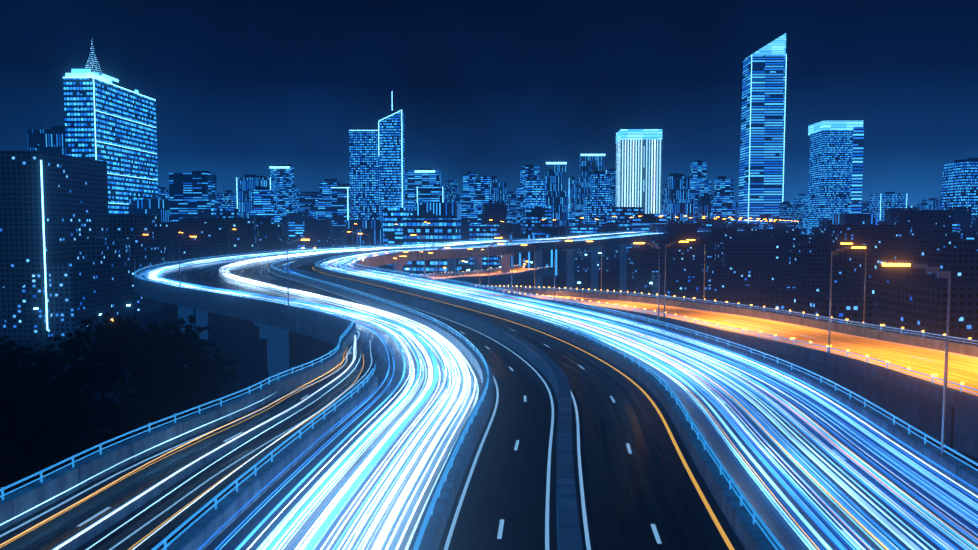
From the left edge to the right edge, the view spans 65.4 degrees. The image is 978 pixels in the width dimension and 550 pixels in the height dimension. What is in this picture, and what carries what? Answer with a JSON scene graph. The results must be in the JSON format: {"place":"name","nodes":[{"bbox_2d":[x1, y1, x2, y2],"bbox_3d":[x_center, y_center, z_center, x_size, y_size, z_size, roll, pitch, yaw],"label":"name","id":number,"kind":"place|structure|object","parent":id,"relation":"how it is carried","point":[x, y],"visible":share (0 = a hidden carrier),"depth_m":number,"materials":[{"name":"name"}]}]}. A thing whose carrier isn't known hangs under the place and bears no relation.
{"place":"outdoors","nodes":[
{"label":"outdoors","id":0,"kind":"place"},
{"bbox_2d":[109,214,163,315],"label":"building","id":1,"kind":"structure","parent":0,"point":[145,250],"depth_m":293.45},
{"bbox_2d":[162,237,183,263],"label":"building","id":2,"kind":"structure","parent":0,"point":[167,241],"depth_m":378.99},
{"bbox_2d":[170,201,222,221],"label":"building","id":3,"kind":"structure","parent":0,"point":[180,211],"depth_m":1202.19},
{"bbox_2d":[169,173,216,201],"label":"building","id":4,"kind":"structure","parent":3,"relation":"on","point":[192,186],"depth_m":1210.89,"materials":[{"name":"glass"}]},
{"bbox_2d":[250,211,281,223],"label":"building","id":5,"kind":"structure","parent":0,"point":[275,216],"depth_m":1301.17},
{"bbox_2d":[252,190,276,211],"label":"building","id":6,"kind":"structure","parent":5,"relation":"on","point":[264,200],"depth_m":1304.32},
{"bbox_2d":[258,224,284,234],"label":"building","id":7,"kind":"structure","parent":0,"point":[271,229],"depth_m":462.75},
{"bbox_2d":[258,235,288,248],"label":"building","id":8,"kind":"structure","parent":0,"point":[273,241],"depth_m":420.79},
{"bbox_2d":[148,270,439,549],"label":"light trails","id":9,"kind":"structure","parent":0,"point":[280,527],"depth_m":37.42,"materials":[{"name":"white"}]},
{"bbox_2d":[286,213,308,232],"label":"building","id":10,"kind":"structure","parent":0,"point":[296,217],"depth_m":1380.86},
{"bbox_2d":[299,194,319,213],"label":"building","id":11,"kind":"structure","parent":0,"point":[305,200],"depth_m":1798.04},
{"bbox_2d":[304,220,331,249],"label":"building","id":12,"kind":"structure","parent":0,"point":[318,233],"depth_m":962.29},
{"bbox_2d":[316,200,331,219],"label":"building","id":13,"kind":"structure","parent":0,"point":[323,209],"depth_m":1498.97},
{"bbox_2d":[319,182,341,199],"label":"building","id":14,"kind":"structure","parent":13,"relation":"on","point":[325,191],"depth_m":1504.74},
{"bbox_2d":[332,227,346,243],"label":"building","id":15,"kind":"structure","parent":0,"point":[339,235],"depth_m":1072.55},
{"bbox_2d":[220,246,474,549],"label":"light trails","id":16,"kind":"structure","parent":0,"point":[366,499],"depth_m":39.46,"materials":[{"name":"white"}]},
{"bbox_2d":[347,220,383,246],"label":"building","id":17,"kind":"structure","parent":0,"point":[373,229],"depth_m":775.57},
{"bbox_2d":[388,231,402,266],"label":"building","id":18,"kind":"structure","parent":0,"point":[395,237],"depth_m":649.73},
{"bbox_2d":[383,208,412,245],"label":"building","id":19,"kind":"structure","parent":0,"point":[392,217],"depth_m":702.46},
{"bbox_2d":[407,215,456,218],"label":"building","id":20,"kind":"structure","parent":0,"point":[431,216],"depth_m":537.30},
{"bbox_2d":[460,196,470,216],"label":"building","id":21,"kind":"structure","parent":0,"point":[465,202],"depth_m":1694.00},
{"bbox_2d":[463,174,476,195],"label":"building","id":22,"kind":"structure","parent":21,"relation":"on","point":[469,180],"depth_m":1696.91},
{"bbox_2d":[471,195,493,224],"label":"building","id":23,"kind":"structure","parent":0,"point":[477,201],"depth_m":1394.58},
{"bbox_2d":[469,225,498,265],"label":"building","id":24,"kind":"structure","parent":0,"point":[478,232],"depth_m":663.68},
{"bbox_2d":[0,252,977,486],"bbox_3d":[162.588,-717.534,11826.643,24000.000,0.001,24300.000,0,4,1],"label":"ground","id":25,"kind":"structure","parent":0,"point":[241,342],"depth_m":226.48,"materials":[{"name":"grey"}]},
{"bbox_2d":[27,129,65,154],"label":"building","id":26,"kind":"structure","parent":25,"relation":"on","point":[50,140],"depth_m":898.47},
{"bbox_2d":[0,151,108,338],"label":"building","id":27,"kind":"structure","parent":25,"relation":"on","point":[75,199],"depth_m":232.76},
{"bbox_2d":[51,260,111,336],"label":"building","id":28,"kind":"structure","parent":25,"relation":"on","point":[81,290],"depth_m":239.10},
{"bbox_2d":[84,237,131,323],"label":"building","id":29,"kind":"structure","parent":25,"relation":"on","point":[115,251],"depth_m":267.49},
{"bbox_2d":[63,78,157,213],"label":"tower","id":30,"kind":"structure","parent":25,"relation":"on","point":[115,101],"depth_m":567.90,"materials":[{"name":"blue glass"}]},
{"bbox_2d":[65,73,138,92],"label":"roof parapet","id":31,"kind":"structure","parent":30,"relation":"on","point":[87,75],"depth_m":538.71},
{"bbox_2d":[71,69,118,82],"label":"rooftop penthouse","id":32,"kind":"object","parent":31,"relation":"on","point":[89,71],"visible":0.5,"depth_m":543.49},
{"bbox_2d":[85,40,102,74],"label":"spire","id":33,"kind":"structure","parent":32,"relation":"on","point":[92,64],"depth_m":546.22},
{"bbox_2d":[128,199,169,221],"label":"building","id":34,"kind":"structure","parent":25,"relation":"on","point":[149,206],"depth_m":586.04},
{"bbox_2d":[169,222,182,236],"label":"building","id":35,"kind":"structure","parent":25,"relation":"on","point":[174,227],"depth_m":408.67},
{"bbox_2d":[183,218,258,260],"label":"building","id":36,"kind":"structure","parent":25,"relation":"on","point":[210,239],"depth_m":350.32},
{"bbox_2d":[211,209,238,217],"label":"building","id":37,"kind":"structure","parent":25,"relation":"on","point":[221,213],"depth_m":830.53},
{"bbox_2d":[237,178,277,217],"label":"building","id":38,"kind":"structure","parent":25,"relation":"on","point":[245,187],"depth_m":1399.21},
{"bbox_2d":[219,249,304,256],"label":"guardrail","id":39,"kind":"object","parent":25,"relation":"on","point":[224,253],"depth_m":339.01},
{"bbox_2d":[278,187,298,215],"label":"building","id":40,"kind":"structure","parent":25,"relation":"on","point":[288,199],"depth_m":1699.44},
{"bbox_2d":[270,167,293,186],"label":"building","id":41,"kind":"structure","parent":40,"relation":"on","point":[284,177],"depth_m":1699.90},
{"bbox_2d":[289,221,304,248],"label":"building","id":42,"kind":"structure","parent":25,"relation":"on","point":[296,229],"depth_m":1122.50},
{"bbox_2d":[332,188,353,226],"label":"building","id":43,"kind":"structure","parent":25,"relation":"on","point":[339,207],"depth_m":1308.68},
{"bbox_2d":[349,131,379,219],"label":"tower","id":44,"kind":"structure","parent":25,"relation":"on","point":[364,169],"depth_m":1344.02,"materials":[{"name":"glass"}]},
{"bbox_2d":[379,112,404,219],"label":"tower","id":45,"kind":"structure","parent":25,"relation":"on","point":[391,159],"depth_m":1339.58,"materials":[{"name":"glass"}]},
{"bbox_2d":[405,170,440,209],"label":"building","id":46,"kind":"structure","parent":25,"relation":"on","point":[413,180],"depth_m":1592.62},
{"bbox_2d":[418,187,443,202],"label":"building","id":47,"kind":"structure","parent":25,"relation":"on","point":[429,194],"depth_m":1294.97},
{"bbox_2d":[403,219,460,275],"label":"building","id":48,"kind":"structure","parent":25,"relation":"on","point":[442,230],"depth_m":496.84,"materials":[{"name":"glass"}]},
{"bbox_2d":[416,203,460,218],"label":"building","id":49,"kind":"structure","parent":25,"relation":"on","point":[438,208],"depth_m":754.73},
{"bbox_2d":[178,237,699,381],"bbox_3d":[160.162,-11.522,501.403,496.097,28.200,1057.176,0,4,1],"label":"bridge piers","id":50,"kind":"structure","parent":25,"relation":"on","point":[277,338],"depth_m":271.78,"materials":[{"name":"concrete"}]},
{"bbox_2d":[133,229,977,458],"bbox_3d":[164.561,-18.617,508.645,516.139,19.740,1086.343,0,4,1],"label":"viaduct deck","id":51,"kind":"structure","parent":50,"relation":"on","point":[922,413],"depth_m":85.09,"materials":[{"name":"concrete"}]},
{"bbox_2d":[0,254,973,549],"bbox_3d":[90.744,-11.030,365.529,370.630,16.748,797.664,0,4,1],"label":"lane markings","id":52,"kind":"object","parent":51,"relation":"on","point":[588,546],"visible":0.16,"depth_m":38.81,"materials":[{"name":"white paint"}]},
{"bbox_2d":[0,251,977,549],"bbox_3d":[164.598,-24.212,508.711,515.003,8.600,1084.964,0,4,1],"label":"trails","id":53,"kind":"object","parent":51,"relation":"on","point":[638,491],"depth_m":39.64,"materials":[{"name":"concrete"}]},
{"bbox_2d":[0,268,734,549],"bbox_3d":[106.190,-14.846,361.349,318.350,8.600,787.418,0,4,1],"label":"road edge line","id":54,"kind":"object","parent":53,"relation":"on","point":[717,523],"visible":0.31,"depth_m":39.63,"materials":[{"name":"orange paint"}]},
{"bbox_2d":[0,231,977,549],"bbox_3d":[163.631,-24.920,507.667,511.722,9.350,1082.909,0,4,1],"label":"light trails","id":55,"kind":"object","parent":53,"relation":"on","point":[854,515],"visible":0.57,"depth_m":43.64,"materials":[{"name":"white"}]},
{"bbox_2d":[0,228,977,549],"bbox_3d":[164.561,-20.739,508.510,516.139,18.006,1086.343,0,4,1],"label":"viaduct barriers","id":56,"kind":"object","parent":51,"relation":"on","point":[202,530],"visible":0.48,"depth_m":51.95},
{"bbox_2d":[52,335,355,549],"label":"ramp delineator lights","id":57,"kind":"object","parent":56,"relation":"on","point":[203,455],"visible":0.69,"depth_m":38.29},
{"bbox_2d":[0,230,977,549],"bbox_3d":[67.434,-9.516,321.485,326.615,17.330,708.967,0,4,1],"label":"guardrails","id":58,"kind":"object","parent":56,"relation":"on","point":[450,464],"visible":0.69,"depth_m":52.06,"materials":[{"name":"metal"}]},
{"bbox_2d":[133,216,950,454],"bbox_3d":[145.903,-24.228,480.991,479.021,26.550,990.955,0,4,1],"label":"street lights","id":59,"kind":"object","parent":51,"relation":"on","point":[943,274],"visible":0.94,"depth_m":87.82},
{"bbox_2d":[143,216,909,266],"bbox_3d":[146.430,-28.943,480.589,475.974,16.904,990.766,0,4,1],"label":"street lamp heads","id":60,"kind":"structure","parent":59,"relation":"attached to","point":[896,264],"depth_m":109.79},
{"bbox_2d":[40,54,911,329],"bbox_3d":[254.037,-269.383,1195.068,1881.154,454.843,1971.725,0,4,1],"label":"neon outlines","id":61,"kind":"object","parent":25,"relation":"on","point":[416,171],"visible":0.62,"depth_m":1332.60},
{"bbox_2d":[0,313,971,498],"bbox_3d":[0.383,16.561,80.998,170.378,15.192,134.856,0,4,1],"label":"trees","id":62,"kind":"object","parent":25,"relation":"on","point":[56,424],"visible":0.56,"depth_m":96.10,"materials":[{"name":"green plant"}]},
{"bbox_2d":[482,204,506,234],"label":"building","id":63,"kind":"structure","parent":25,"relation":"on","point":[494,214],"depth_m":797.89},
{"bbox_2d":[516,188,524,223],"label":"building","id":64,"kind":"structure","parent":25,"relation":"on","point":[520,198],"depth_m":1791.74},
{"bbox_2d":[520,166,538,187],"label":"building","id":65,"kind":"structure","parent":64,"relation":"on","point":[526,172],"depth_m":1792.74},
{"bbox_2d":[568,178,578,211],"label":"building","id":66,"kind":"structure","parent":25,"relation":"on","point":[573,183],"depth_m":1987.07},
{"bbox_2d":[575,187,589,211],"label":"building","id":67,"kind":"structure","parent":25,"relation":"on","point":[581,193],"depth_m":1689.34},
{"bbox_2d":[579,155,603,186],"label":"building","id":68,"kind":"structure","parent":67,"relation":"on","point":[588,165],"depth_m":1689.32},
{"bbox_2d":[570,226,596,234],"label":"building","id":69,"kind":"structure","parent":25,"relation":"on","point":[587,230],"depth_m":1104.84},
{"bbox_2d":[605,170,615,206],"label":"building","id":70,"kind":"structure","parent":25,"relation":"on","point":[612,184],"depth_m":2083.71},
{"bbox_2d":[616,129,661,213],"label":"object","id":71,"kind":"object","parent":25,"relation":"on","point":[638,172],"depth_m":1486.11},
{"bbox_2d":[649,224,696,271],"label":"building","id":72,"kind":"structure","parent":25,"relation":"on","point":[684,256],"depth_m":427.90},
{"bbox_2d":[689,180,710,222],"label":"building","id":73,"kind":"structure","parent":25,"relation":"on","point":[698,188],"depth_m":1882.96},
{"bbox_2d":[690,162,706,180],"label":"building","id":74,"kind":"structure","parent":73,"relation":"on","point":[698,171],"depth_m":1883.84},
{"bbox_2d":[697,228,736,262],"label":"building","id":75,"kind":"structure","parent":25,"relation":"on","point":[724,234],"depth_m":497.05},
{"bbox_2d":[678,292,770,311],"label":"building","id":76,"kind":"structure","parent":25,"relation":"on","point":[759,300],"depth_m":204.50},
{"bbox_2d":[695,263,758,291],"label":"building","id":77,"kind":"structure","parent":25,"relation":"on","point":[724,277],"depth_m":328.78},
{"bbox_2d":[715,242,780,280],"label":"building","id":78,"kind":"structure","parent":25,"relation":"on","point":[764,256],"depth_m":330.90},
{"bbox_2d":[737,229,800,241],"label":"building","id":79,"kind":"structure","parent":25,"relation":"on","point":[756,235],"depth_m":595.72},
{"bbox_2d":[769,235,808,248],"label":"building","id":80,"kind":"structure","parent":25,"relation":"on","point":[785,241],"depth_m":439.07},
{"bbox_2d":[779,204,802,233],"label":"building","id":81,"kind":"structure","parent":25,"relation":"on","point":[795,211],"depth_m":1867.43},
{"bbox_2d":[790,243,871,249],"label":"building","id":82,"kind":"structure","parent":25,"relation":"on","point":[818,246],"depth_m":323.01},
{"bbox_2d":[832,214,873,224],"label":"building","id":83,"kind":"structure","parent":25,"relation":"on","point":[852,219],"depth_m":614.03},
{"bbox_2d":[845,253,864,297],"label":"building","id":84,"kind":"structure","parent":25,"relation":"on","point":[850,270],"depth_m":237.08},
{"bbox_2d":[851,127,863,213],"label":"tower fin","id":85,"kind":"object","parent":25,"relation":"on","point":[857,171],"visible":0.5,"depth_m":1474.06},
{"bbox_2d":[854,252,913,298],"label":"building","id":86,"kind":"structure","parent":25,"relation":"on","point":[875,268],"depth_m":219.87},
{"bbox_2d":[869,193,906,219],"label":"building","id":87,"kind":"structure","parent":25,"relation":"on","point":[893,200],"depth_m":1977.81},
{"bbox_2d":[884,208,918,224],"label":"building","id":88,"kind":"structure","parent":25,"relation":"on","point":[888,219],"depth_m":894.06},
{"bbox_2d":[866,278,977,345],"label":"building","id":89,"kind":"structure","parent":25,"relation":"on","point":[917,304],"depth_m":154.85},
{"bbox_2d":[910,231,964,251],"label":"building","id":90,"kind":"structure","parent":25,"relation":"on","point":[916,236],"depth_m":400.72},
{"bbox_2d":[913,248,977,283],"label":"building","id":91,"kind":"structure","parent":25,"relation":"on","point":[960,264],"depth_m":191.50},
{"bbox_2d":[941,162,977,215],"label":"building","id":92,"kind":"structure","parent":25,"relation":"on","point":[959,184],"depth_m":1289.01,"materials":[{"name":"glass"}]},
{"bbox_2d":[947,207,971,230],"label":"building","id":93,"kind":"structure","parent":25,"relation":"on","point":[962,216],"depth_m":951.71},
{"bbox_2d":[0,0,977,206],"label":"sky","id":94,"kind":"structure","parent":0,"point":[490,88],"materials":[{"name":"blue"}]},
{"bbox_2d":[494,200,507,203],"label":"building","id":95,"kind":"structure","parent":0,"point":[499,201],"depth_m":1891.50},
{"bbox_2d":[490,182,506,199],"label":"building","id":96,"kind":"structure","parent":95,"relation":"on","point":[498,191],"depth_m":1896.34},
{"bbox_2d":[41,80,977,211],"bbox_3d":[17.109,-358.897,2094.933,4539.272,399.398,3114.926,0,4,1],"label":"roof plant","id":97,"kind":"object","parent":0,"point":[396,109],"visible":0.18,"depth_m":1409.35,"materials":[{"name":"grey metal"}]},
{"bbox_2d":[522,206,551,234],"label":"building","id":98,"kind":"structure","parent":0,"point":[532,216],"depth_m":892.32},
{"bbox_2d":[509,235,565,275],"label":"building","id":99,"kind":"structure","parent":0,"point":[519,259],"depth_m":527.00,"materials":[{"name":"glass"}]},
{"bbox_2d":[532,227,563,234],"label":"building","id":100,"kind":"structure","parent":0,"point":[545,230],"depth_m":576.90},
{"bbox_2d":[546,191,568,226],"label":"building","id":101,"kind":"structure","parent":0,"point":[558,201],"depth_m":1591.65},
{"bbox_2d":[544,172,562,190],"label":"building","id":102,"kind":"structure","parent":101,"relation":"on","point":[554,181],"depth_m":1592.52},
{"bbox_2d":[569,212,582,225],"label":"building","id":103,"kind":"structure","parent":0,"point":[574,219],"depth_m":1610.44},
{"bbox_2d":[566,256,611,271],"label":"building","id":104,"kind":"structure","parent":0,"point":[582,263],"depth_m":577.91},
{"bbox_2d":[583,197,611,223],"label":"building","id":105,"kind":"structure","parent":0,"point":[594,208],"depth_m":1392.05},
{"bbox_2d":[590,173,609,196],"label":"building","id":106,"kind":"structure","parent":105,"relation":"on","point":[599,184],"depth_m":1394.79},
{"bbox_2d":[606,226,621,258],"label":"building","id":107,"kind":"structure","parent":0,"point":[613,251],"depth_m":808.55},
{"bbox_2d":[607,207,642,253],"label":"building","id":108,"kind":"structure","parent":0,"point":[622,218],"depth_m":960.56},
{"bbox_2d":[321,236,977,549],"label":"light trails","id":109,"kind":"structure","parent":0,"point":[909,469],"depth_m":39.54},
{"bbox_2d":[627,248,671,297],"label":"building","id":110,"kind":"structure","parent":0,"point":[643,264],"depth_m":329.33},
{"bbox_2d":[632,214,666,247],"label":"building","id":111,"kind":"structure","parent":0,"point":[642,222],"depth_m":647.55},
{"bbox_2d":[663,199,693,222],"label":"building","id":112,"kind":"structure","parent":0,"point":[681,209],"depth_m":1489.44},
{"bbox_2d":[666,176,689,199],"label":"building","id":113,"kind":"structure","parent":112,"relation":"on","point":[677,187],"depth_m":1491.34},
{"bbox_2d":[652,272,711,299],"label":"building","id":114,"kind":"structure","parent":0,"point":[676,282],"depth_m":299.37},
{"bbox_2d":[432,268,977,395],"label":"road","id":115,"kind":"structure","parent":0,"point":[964,368],"depth_m":81.70,"materials":[{"name":"asphalt"}]},
{"bbox_2d":[697,196,713,218],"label":"building","id":116,"kind":"structure","parent":0,"point":[703,205],"depth_m":1628.43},
{"bbox_2d":[697,218,727,227],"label":"building","id":117,"kind":"structure","parent":0,"point":[719,223],"depth_m":1082.08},
{"bbox_2d":[711,199,735,222],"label":"building","id":118,"kind":"structure","parent":0,"point":[723,208],"depth_m":1587.46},
{"bbox_2d":[714,179,733,198],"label":"building","id":119,"kind":"structure","parent":118,"relation":"on","point":[723,188],"depth_m":1589.38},
{"bbox_2d":[738,33,785,222],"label":"tall tower","id":120,"kind":"structure","parent":0,"point":[765,140],"depth_m":1876.78,"materials":[{"name":"glass"}]},
{"bbox_2d":[759,214,773,228],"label":"building","id":121,"kind":"structure","parent":0,"point":[764,223],"depth_m":1312.55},
{"bbox_2d":[732,281,803,313],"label":"building","id":122,"kind":"structure","parent":0,"point":[774,291],"depth_m":229.43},
{"bbox_2d":[784,291,875,328],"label":"building","id":123,"kind":"structure","parent":0,"point":[848,307],"depth_m":169.97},
{"bbox_2d":[778,249,886,293],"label":"building","id":124,"kind":"structure","parent":0,"point":[808,270],"depth_m":272.42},
{"bbox_2d":[808,121,862,233],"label":"tower","id":125,"kind":"structure","parent":0,"point":[830,171],"depth_m":1482.84,"materials":[{"name":"glass"}]},
{"bbox_2d":[831,225,910,251],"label":"building","id":126,"kind":"structure","parent":0,"point":[892,238],"depth_m":356.60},
{"bbox_2d":[893,210,952,230],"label":"building","id":127,"kind":"structure","parent":0,"point":[929,220],"depth_m":499.95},
{"bbox_2d":[918,239,977,247],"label":"building","id":128,"kind":"structure","parent":0,"point":[947,243],"depth_m":268.50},
{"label":"building","id":129,"kind":"object","parent":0,"visible":0},
{"bbox_2d":[217,193,236,208],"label":"building","id":130,"kind":"structure","parent":129,"relation":"on","point":[229,200],"depth_m":1505.56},
{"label":"building","id":131,"kind":"object","parent":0,"visible":0},
{"bbox_2d":[525,180,545,204],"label":"building","id":132,"kind":"structure","parent":131,"relation":"on","point":[535,192],"depth_m":1298.94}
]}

